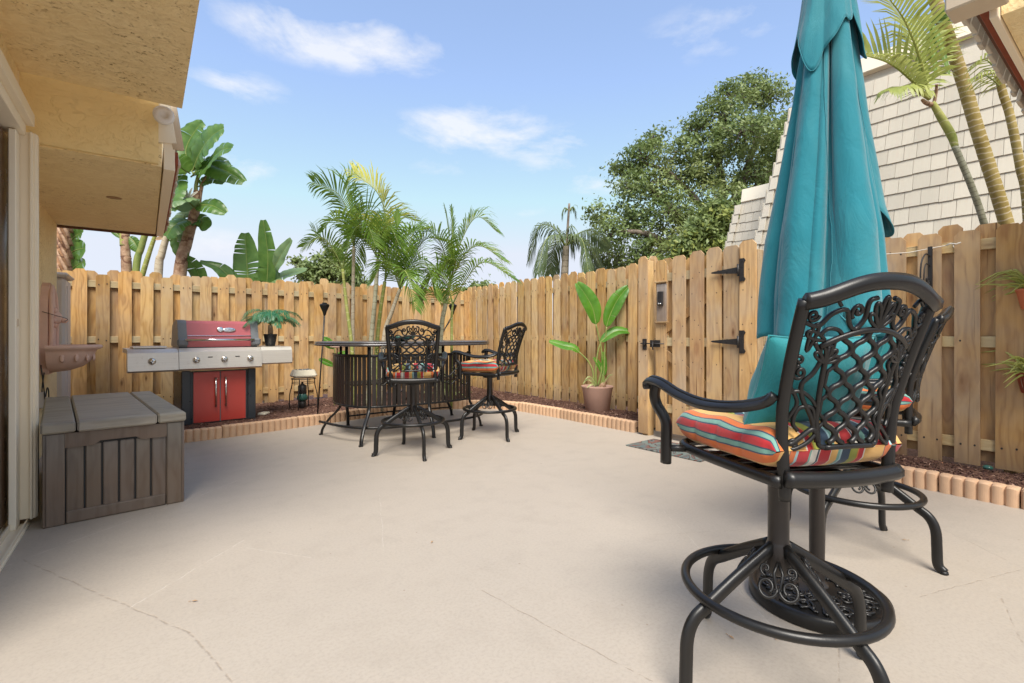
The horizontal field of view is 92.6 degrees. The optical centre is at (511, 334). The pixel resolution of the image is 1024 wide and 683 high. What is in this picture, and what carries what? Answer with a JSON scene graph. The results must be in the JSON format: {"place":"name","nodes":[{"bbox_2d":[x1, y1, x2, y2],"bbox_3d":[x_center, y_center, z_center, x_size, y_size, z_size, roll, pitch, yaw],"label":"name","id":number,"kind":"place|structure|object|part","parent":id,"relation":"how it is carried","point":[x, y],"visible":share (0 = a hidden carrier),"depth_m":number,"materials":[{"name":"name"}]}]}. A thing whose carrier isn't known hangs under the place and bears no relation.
{"place":"outdoors","nodes":[
{"label":"outdoors","id":0,"kind":"place"},
{"bbox_2d":[57,272,73,399],"bbox_3d":[-5.191,0.215,5.383,0.520,1.770,0.560,0,0,-37],"label":"storage locker","id":1,"kind":"object","parent":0,"point":[64,302],"visible":0.23,"depth_m":5.33,"materials":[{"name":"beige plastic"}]},
{"bbox_3d":[-4.993,0.240,5.506,0.012,1.550,0.200,0,0,-37],"label":"locker door","id":2,"kind":"part","parent":1,"relation":"part of","materials":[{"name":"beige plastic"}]},
{"bbox_2d":[390,336,414,340],"bbox_3d":[-1.225,0.051,5.391,0.330,0.055,0.330,0,0,-37],"label":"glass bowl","id":3,"kind":"object","parent":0,"point":[406,338],"visible":0.19,"depth_m":5.28,"materials":[{"name":"glass"}]},
{"bbox_2d":[424,369,475,398],"bbox_3d":[-1.022,0.737,7.670,0.981,0.611,0.870,0,0,-37],"label":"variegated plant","id":4,"kind":"object","parent":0,"point":[448,385],"visible":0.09,"depth_m":7.57,"materials":[{"name":"green plant"}]},
{"bbox_2d":[0,395,1023,682],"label":"patio","id":5,"kind":"structure","parent":0,"point":[558,549],"depth_m":2.27,"materials":[{"name":"concrete"}]},
{"bbox_2d":[0,0,199,572],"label":"stucco house","id":6,"kind":"structure","parent":5,"relation":"on","point":[92,92],"depth_m":2.82,"materials":[{"name":"beige paint"}]},
{"bbox_2d":[39,365,48,408],"bbox_3d":[-4.168,0.512,4.351,0.061,0.486,0.210,0,0,-37],"label":"outlet box","id":7,"kind":"object","parent":6,"relation":"attached to","point":[42,395],"visible":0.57,"depth_m":4.28,"materials":[{"name":"beige plastic"}]},
{"bbox_2d":[39,283,102,410],"bbox_3d":[-4.098,0.107,4.577,0.424,1.155,0.650,0,0,-37],"label":"wall fountain","id":8,"kind":"object","parent":6,"relation":"attached to","point":[54,356],"depth_m":4.37,"materials":[{"name":"beige stone"}]},
{"bbox_2d":[40,391,185,528],"bbox_3d":[-2.943,0.802,3.568,0.691,0.595,1.636,0,0,-43],"label":"deck box","id":9,"kind":"object","parent":5,"relation":"on","point":[105,454],"visible":1,"depth_m":3.01,"materials":[{"name":"plastic"}]},
{"bbox_2d":[57,268,468,404],"bbox_3d":[-3.338,0.102,7.863,6.686,2.037,0.149,0,0,-39],"label":"wooden fence","id":10,"kind":"object","parent":5,"relation":"on","point":[114,312],"visible":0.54,"depth_m":7.11,"materials":[{"name":"brown wood"}]},
{"bbox_2d":[314,340,488,446],"bbox_3d":[-1.183,0.589,5.728,2.030,1.022,1.312,0,0,-37],"label":"bar table","id":11,"kind":"object","parent":5,"relation":"on","point":[439,394],"visible":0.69,"depth_m":5.21,"materials":[{"name":"black metal"}]},
{"bbox_2d":[376,347,401,353],"bbox_3d":[-1.278,0.170,5.083,0.252,0.076,0.078,0,0,-37],"label":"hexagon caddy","id":12,"kind":"object","parent":11,"relation":"hanging from","point":[381,348],"visible":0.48,"depth_m":5.07,"materials":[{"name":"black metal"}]},
{"bbox_2d":[184,400,637,442],"bbox_3d":[-1.512,1.044,6.025,5.548,0.149,2.188,0,0,-11],"label":"garden edging","id":13,"kind":"object","parent":5,"relation":"on","point":[255,427],"visible":0.66,"depth_m":5.83,"materials":[{"name":"ceramic"}]},
{"bbox_2d":[184,386,637,429],"bbox_3d":[-1.682,1.034,6.169,5.800,0.069,4.993,0,0,-37],"label":"mulch bed","id":14,"kind":"object","parent":5,"relation":"on","point":[303,411],"visible":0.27,"depth_m":6.71,"materials":[{"name":"brown wood"}]},
{"bbox_2d":[122,320,291,425],"bbox_3d":[-3.552,0.467,5.805,1.635,1.266,0.679,0,0,-42],"label":"gas grill","id":15,"kind":"object","parent":14,"relation":"on","point":[213,365],"visible":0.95,"depth_m":5.63,"materials":[{"name":"silver metal"}]},
{"bbox_2d":[193,371,219,423],"bbox_3d":[-3.484,0.718,5.595,0.272,0.585,0.059,0,0,-42],"label":"cabinet door","id":16,"kind":"structure","parent":15,"relation":"in","point":[206,384],"depth_m":5.60,"materials":[{"name":"red metal"}]},
{"bbox_2d":[220,370,245,420],"bbox_3d":[-3.283,0.718,5.778,0.272,0.585,0.059,0,0,-42],"label":"cabinet door","id":17,"kind":"structure","parent":15,"relation":"in","point":[232,382],"depth_m":5.78,"materials":[{"name":"red metal"}]},
{"bbox_2d":[242,309,302,345],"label":"potted palm","id":18,"kind":"object","parent":15,"relation":"on","point":[270,317],"visible":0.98,"depth_m":6.15,"materials":[{"name":"green plant"}]},
{"bbox_2d":[258,411,269,414],"bbox_3d":[-3.191,1.020,6.292,0.100,0.035,0.140,0,0,2],"label":"broken stone","id":19,"kind":"object","parent":14,"relation":"on","point":[264,412],"visible":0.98,"depth_m":6.27,"materials":[{"name":"white stone"}]},
{"bbox_2d":[297,382,307,408],"bbox_3d":[-2.896,0.845,6.760,0.150,0.370,0.146,0,0,-37],"label":"lantern","id":20,"kind":"object","parent":14,"relation":"on","point":[303,396],"visible":0.84,"depth_m":6.71,"materials":[{"name":"black metal"}]},
{"bbox_2d":[289,377,317,410],"bbox_3d":[-2.876,0.817,6.750,0.329,0.426,0.329,0,0,-37],"label":"wire plant stand","id":21,"kind":"object","parent":14,"relation":"on","point":[307,379],"visible":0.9,"depth_m":6.73,"materials":[{"name":"black metal"}]},
{"bbox_2d":[290,368,316,378],"bbox_3d":[-2.876,0.541,6.750,0.316,0.124,0.253,0,0,-37],"label":"stone planter","id":22,"kind":"object","parent":21,"relation":"on","point":[303,373],"visible":1,"depth_m":6.66,"materials":[{"name":"white stone"}]},
{"bbox_2d":[317,302,329,413],"bbox_3d":[-2.422,0.316,6.299,0.144,1.449,0.115,0,0,31],"label":"garden torch","id":23,"kind":"object","parent":14,"relation":"on","point":[324,306],"visible":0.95,"depth_m":6.28,"materials":[{"name":"black metal"}]},
{"bbox_2d":[296,222,367,358],"bbox_3d":[-2.568,-0.307,6.910,1.032,2.716,0.929,0,0,10],"label":"areca palm","id":24,"kind":"object","parent":14,"relation":"on","point":[323,240],"visible":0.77,"depth_m":6.86,"materials":[{"name":"green plant"}]},
{"bbox_2d":[319,337,344,404],"bbox_3d":[-2.563,0.543,7.013,0.391,1.014,0.251,0,0,-37],"label":"leafy shoot","id":25,"kind":"object","parent":14,"relation":"on","point":[326,362],"visible":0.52,"depth_m":6.95,"materials":[{"name":"green plant"}]},
{"bbox_2d":[304,160,395,353],"bbox_3d":[-2.146,-0.772,6.939,1.290,3.644,1.332,0,0,42],"label":"areca palm","id":26,"kind":"object","parent":14,"relation":"on","point":[354,210],"visible":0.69,"depth_m":6.96,"materials":[{"name":"plant"}]},
{"bbox_2d":[337,159,420,405],"bbox_3d":[-1.886,-0.694,6.691,1.324,3.491,1.407,0,0,-3],"label":"areca palm","id":27,"kind":"object","parent":14,"relation":"on","point":[374,220],"visible":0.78,"depth_m":6.74,"materials":[{"name":"green plant"}]},
{"bbox_2d":[373,209,437,405],"bbox_3d":[-1.517,-0.395,6.759,1.012,2.893,0.986,0,0,29],"label":"areca palm","id":28,"kind":"object","parent":14,"relation":"on","point":[381,304],"visible":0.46,"depth_m":6.84,"materials":[{"name":"green plant"}]},
{"bbox_2d":[363,206,452,411],"bbox_3d":[-1.311,-0.340,6.572,1.174,2.782,1.485,0,0,22],"label":"areca palm","id":29,"kind":"object","parent":14,"relation":"on","point":[399,273],"visible":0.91,"depth_m":6.41,"materials":[{"name":"plant"}]},
{"bbox_2d":[406,303,456,399],"bbox_3d":[-1.212,0.288,7.208,0.794,1.492,0.121,0,0,-4],"label":"garden torch","id":30,"kind":"object","parent":14,"relation":"on","point":[455,306],"visible":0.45,"depth_m":7.22,"materials":[{"name":"black metal"}]},
{"bbox_2d":[404,204,511,405],"bbox_3d":[-0.804,-0.445,7.067,1.591,2.993,1.183,0,0,-8],"label":"areca palm","id":31,"kind":"object","parent":14,"relation":"on","point":[450,257],"visible":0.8,"depth_m":6.99,"materials":[{"name":"green plant"}]},
{"bbox_2d":[409,257,522,410],"bbox_3d":[-0.613,-0.003,6.507,1.509,2.106,0.730,0,0,-6],"label":"areca palm","id":32,"kind":"object","parent":14,"relation":"on","point":[457,285],"visible":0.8,"depth_m":6.53,"materials":[{"name":"green plant"}]},
{"bbox_2d":[549,281,628,411],"bbox_3d":[1.060,0.183,6.560,1.110,1.793,0.428,0,0,-12],"label":"potted bird of paradise","id":33,"kind":"object","parent":14,"relation":"on","point":[597,396],"visible":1,"depth_m":6.57,"materials":[{"name":"plant"}]},
{"bbox_2d":[648,256,668,427],"bbox_3d":[1.788,0.079,5.671,0.733,1.937,0.074,0,0,-37],"label":"gate post","id":34,"kind":"object","parent":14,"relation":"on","point":[654,259],"visible":0.14,"depth_m":5.50,"materials":[{"name":"brown wood"}]},
{"bbox_2d":[371,319,451,461],"bbox_3d":[-0.938,0.489,4.545,0.722,1.234,0.737,0,0,0],"label":"bar stool","id":35,"kind":"object","parent":5,"relation":"on","point":[408,411],"visible":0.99,"depth_m":4.32,"materials":[{"name":"black metal"}]},
{"bbox_2d":[386,363,439,377],"bbox_3d":[-0.925,0.339,4.591,0.473,0.135,0.509,0,-1,-11],"label":"seat cushion","id":36,"kind":"object","parent":35,"relation":"on","point":[426,373],"visible":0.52,"depth_m":4.36,"materials":[{"name":"fabric"}]},
{"bbox_2d":[451,322,526,441],"bbox_3d":[-0.202,0.489,5.308,0.712,1.234,0.681,0,0,22],"label":"bar stool","id":37,"kind":"object","parent":5,"relation":"on","point":[490,399],"visible":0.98,"depth_m":5.14,"materials":[{"name":"black metal"}]},
{"bbox_2d":[461,359,517,371],"bbox_3d":[-0.261,0.339,5.314,0.510,0.135,0.473,-2,-1,28],"label":"seat cushion","id":38,"kind":"object","parent":37,"relation":"on","point":[485,365],"visible":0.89,"depth_m":5.13,"materials":[{"name":"fabric"}]},
{"bbox_2d":[626,439,713,461],"bbox_3d":[1.549,1.094,4.657,0.460,0.010,0.800,0,0,-38],"label":"doormat","id":39,"kind":"object","parent":5,"relation":"on","point":[652,445],"visible":0.6,"depth_m":4.70,"materials":[{"name":"grey fabric"}]},
{"bbox_2d":[638,239,762,435],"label":"garden gate","id":40,"kind":"structure","parent":5,"relation":"on","point":[715,345],"depth_m":4.83,"materials":[{"name":"brown wood"}]},
{"bbox_2d":[763,336,767,345],"bbox_3d":[2.563,0.129,4.638,0.738,1.867,0.082,0,0,-37],"label":"wooden fence","id":41,"kind":"object","parent":5,"relation":"on","point":[764,339],"visible":0.03,"depth_m":4.42,"materials":[{"name":"brown wood"}]},
{"bbox_2d":[642,272,943,682],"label":"bar stool","id":42,"kind":"object","parent":5,"relation":"on","point":[776,551],"visible":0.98,"depth_m":1.31,"materials":[{"name":"black metal"}]},
{"bbox_2d":[676,409,901,466],"bbox_3d":[0.845,0.315,1.582,0.439,0.136,0.511,0,-1,-13],"label":"seat cushion","id":43,"kind":"object","parent":42,"relation":"on","point":[730,433],"visible":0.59,"depth_m":1.38,"materials":[{"name":"fabric"}]},
{"bbox_2d":[743,335,874,424],"bbox_3d":[0.884,0.151,1.462,0.394,0.318,0.200,0,20,-17],"label":"throw pillow","id":44,"kind":"object","parent":43,"relation":"on","point":[765,378],"visible":0.4,"depth_m":1.38,"materials":[{"name":"teal fabric"}]},
{"bbox_2d":[748,489,894,634],"bbox_3d":[1.257,0.785,2.017,0.508,0.630,0.508,0,0,-37],"label":"umbrella stand","id":45,"kind":"object","parent":5,"relation":"on","point":[807,611],"visible":0.34,"depth_m":1.94,"materials":[{"name":"black metal"}]},
{"bbox_2d":[756,0,894,341],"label":"patio umbrella","id":46,"kind":"object","parent":45,"relation":"in","point":[830,224],"visible":0.93,"depth_m":1.90,"materials":[{"name":"teal fabric"}]},
{"bbox_2d":[790,306,954,575],"bbox_3d":[1.814,0.485,2.554,0.728,1.242,0.708,0,0,27],"label":"bar stool","id":47,"kind":"object","parent":5,"relation":"on","point":[911,418],"visible":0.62,"depth_m":2.27,"materials":[{"name":"black metal"}]},
{"bbox_2d":[861,385,912,410],"bbox_3d":[1.764,0.315,2.565,0.508,0.136,0.472,-2,-1,37],"label":"seat cushion","id":48,"kind":"object","parent":47,"relation":"on","point":[906,401],"visible":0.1,"depth_m":2.25,"materials":[{"name":"fabric"}]},
{"bbox_2d":[863,337,895,389],"bbox_3d":[1.870,0.137,2.484,0.201,0.337,0.414,21,13,38],"label":"throw pillow","id":49,"kind":"object","parent":48,"relation":"on","point":[883,349],"visible":0.05,"depth_m":2.34,"materials":[{"name":"teal fabric"}]},
{"bbox_2d":[871,453,1023,502],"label":"mulch bed","id":50,"kind":"object","parent":5,"relation":"on","point":[993,477],"visible":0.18,"depth_m":3.67,"materials":[{"name":"brown wood"}]},
{"bbox_2d":[982,465,993,469],"bbox_3d":[3.564,0.997,3.667,0.068,0.036,0.065,0,0,-37],"label":"teal pebble","id":51,"kind":"object","parent":50,"relation":"on","point":[988,467],"visible":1,"depth_m":3.65,"materials":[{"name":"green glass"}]},
{"bbox_2d":[873,461,1023,509],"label":"garden edging","id":52,"kind":"object","parent":5,"relation":"on","point":[997,493],"visible":0.45,"depth_m":3.30,"materials":[{"name":"ceramic"}]},
{"bbox_2d":[79,0,952,334],"label":"sky","id":53,"kind":"structure","parent":0,"point":[514,108],"materials":[{"name":"blue"}]},
{"bbox_2d":[278,348,1023,473],"bbox_3d":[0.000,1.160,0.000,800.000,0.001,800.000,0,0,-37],"label":"ground","id":54,"kind":"structure","parent":0,"point":[912,452],"depth_m":4.68,"materials":[{"name":"soil"}]},
{"bbox_2d":[57,227,85,270],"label":"twisted trunk palm","id":55,"kind":"object","parent":54,"relation":"on","point":[71,245],"visible":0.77,"depth_m":8.49,"materials":[{"name":"brown plant"}]},
{"bbox_2d":[112,233,139,271],"bbox_3d":[-6.909,-0.882,8.802,0.699,3.964,0.170,0,0,-4],"label":"bird of paradise tree","id":56,"kind":"object","parent":54,"relation":"on","point":[128,243],"visible":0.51,"depth_m":8.76,"materials":[{"name":"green plant"}]},
{"bbox_2d":[132,235,169,276],"bbox_3d":[-6.551,-0.748,8.816,0.832,3.701,0.148,0,0,-4],"label":"bird of paradise tree","id":57,"kind":"object","parent":54,"relation":"on","point":[138,254],"visible":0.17,"depth_m":8.77,"materials":[{"name":"green plant"}]},
{"bbox_2d":[154,234,188,277],"bbox_3d":[-6.150,-0.398,8.819,0.696,3.000,0.150,0,0,-4],"label":"bird of paradise tree","id":58,"kind":"object","parent":54,"relation":"on","point":[161,254],"visible":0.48,"depth_m":8.77,"materials":[{"name":"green plant"}]},
{"bbox_2d":[163,119,246,276],"bbox_3d":[-5.409,-1.384,8.466,1.647,4.981,0.841,0,0,3],"label":"bird of paradise tree","id":59,"kind":"object","parent":54,"relation":"on","point":[215,168],"visible":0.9,"depth_m":8.59,"materials":[{"name":"green plant"}]},
{"bbox_2d":[187,220,306,282],"bbox_3d":[-4.948,-0.888,9.055,2.202,2.443,0.546,0,0,0],"label":"bird of paradise plant","id":60,"kind":"object","parent":54,"relation":"on","point":[268,257],"visible":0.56,"depth_m":9.12,"materials":[{"name":"green plant"}]},
{"bbox_2d":[285,241,371,286],"bbox_3d":[-5.656,-0.895,14.977,2.884,3.993,1.810,0,0,2],"label":"bush","id":61,"kind":"object","parent":54,"relation":"on","point":[315,272],"visible":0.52,"depth_m":14.69,"materials":[{"name":"green plant"}]},
{"bbox_2d":[454,274,498,290],"bbox_3d":[-0.884,-0.324,13.991,1.690,2.849,1.248,0,0,-8],"label":"bush","id":62,"kind":"object","parent":54,"relation":"on","point":[481,283],"visible":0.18,"depth_m":13.85,"materials":[{"name":"green plant"}]},
{"bbox_2d":[467,258,671,412],"bbox_3d":[0.644,0.080,7.901,0.152,2.081,4.990,0,0,-37],"label":"wooden fence","id":63,"kind":"object","parent":54,"relation":"on","point":[546,368],"visible":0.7,"depth_m":7.67,"materials":[{"name":"brown wood"}]},
{"bbox_2d":[526,203,612,280],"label":"queen palm","id":64,"kind":"object","parent":54,"relation":"on","point":[567,240],"visible":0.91,"depth_m":12.97,"materials":[{"name":"green plant"}]},
{"bbox_2d":[578,66,794,273],"bbox_3d":[7.094,-4.372,16.918,9.712,10.969,5.563,0,0,-8],"label":"oak tree","id":65,"kind":"object","parent":54,"relation":"on","point":[750,128],"visible":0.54,"depth_m":16.53,"materials":[{"name":"green plant"}]},
{"bbox_2d":[647,193,739,260],"bbox_3d":[4.703,-1.215,12.512,2.877,4.648,1.717,0,0,-5],"label":"bush","id":66,"kind":"object","parent":54,"relation":"on","point":[700,233],"visible":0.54,"depth_m":12.23,"materials":[{"name":"green plant"}]},
{"bbox_2d":[724,183,768,347],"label":"shingled building","id":67,"kind":"structure","parent":54,"relation":"on","point":[748,209],"depth_m":9.15,"materials":[{"name":"paint"}]},
{"bbox_2d":[754,22,1023,251],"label":"shingled building","id":68,"kind":"structure","parent":54,"relation":"on","point":[925,188],"depth_m":6.48,"materials":[{"name":"paint"}]},
{"bbox_2d":[945,0,1023,114],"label":"roof eave","id":69,"kind":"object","parent":68,"relation":"attached to","point":[996,28],"depth_m":2.03,"materials":[{"name":"beige paint"}]},
{"bbox_2d":[860,0,987,224],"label":"crownshaft palm","id":70,"kind":"object","parent":54,"relation":"on","point":[921,69],"visible":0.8,"depth_m":4.57,"materials":[{"name":"green plant"}]},
{"bbox_2d":[858,221,1023,473],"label":"wooden fence","id":71,"kind":"object","parent":54,"relation":"on","point":[968,407],"visible":0.4,"depth_m":3.84,"materials":[{"name":"brown wood"}]},
{"bbox_2d":[889,242,960,253],"bbox_3d":[2.927,-0.698,4.232,1.433,0.063,0.175,0,0,24],"label":"clothes line","id":72,"kind":"object","parent":71,"relation":"attached to","point":[953,244],"visible":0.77,"depth_m":3.99,"materials":[{"name":"plastic"}]},
{"bbox_2d":[919,246,932,287],"bbox_3d":[3.361,-0.420,3.972,0.196,0.600,0.031,0,0,-33],"label":"plant bracket","id":73,"kind":"object","parent":71,"relation":"attached to","point":[929,279],"visible":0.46,"depth_m":4.01,"materials":[{"name":"black metal"}]},
{"bbox_2d":[975,269,1023,309],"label":"hanging planter","id":74,"kind":"object","parent":71,"relation":"hanging from","point":[1017,277],"visible":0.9,"depth_m":3.59,"materials":[{"name":"green plant"}]},
{"bbox_2d":[981,350,1023,392],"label":"hanging planter","id":75,"kind":"object","parent":71,"relation":"hanging from","point":[1017,367],"visible":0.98,"depth_m":3.56,"materials":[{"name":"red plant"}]},
{"bbox_2d":[929,0,1014,224],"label":"ringed palm","id":76,"kind":"object","parent":54,"relation":"on","point":[989,168],"visible":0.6,"depth_m":4.96,"materials":[{"name":"brown plant"}]},
{"bbox_2d":[961,53,1023,221],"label":"ringed palm","id":77,"kind":"object","parent":54,"relation":"on","point":[1012,127],"visible":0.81,"depth_m":4.39,"materials":[{"name":"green plant"}]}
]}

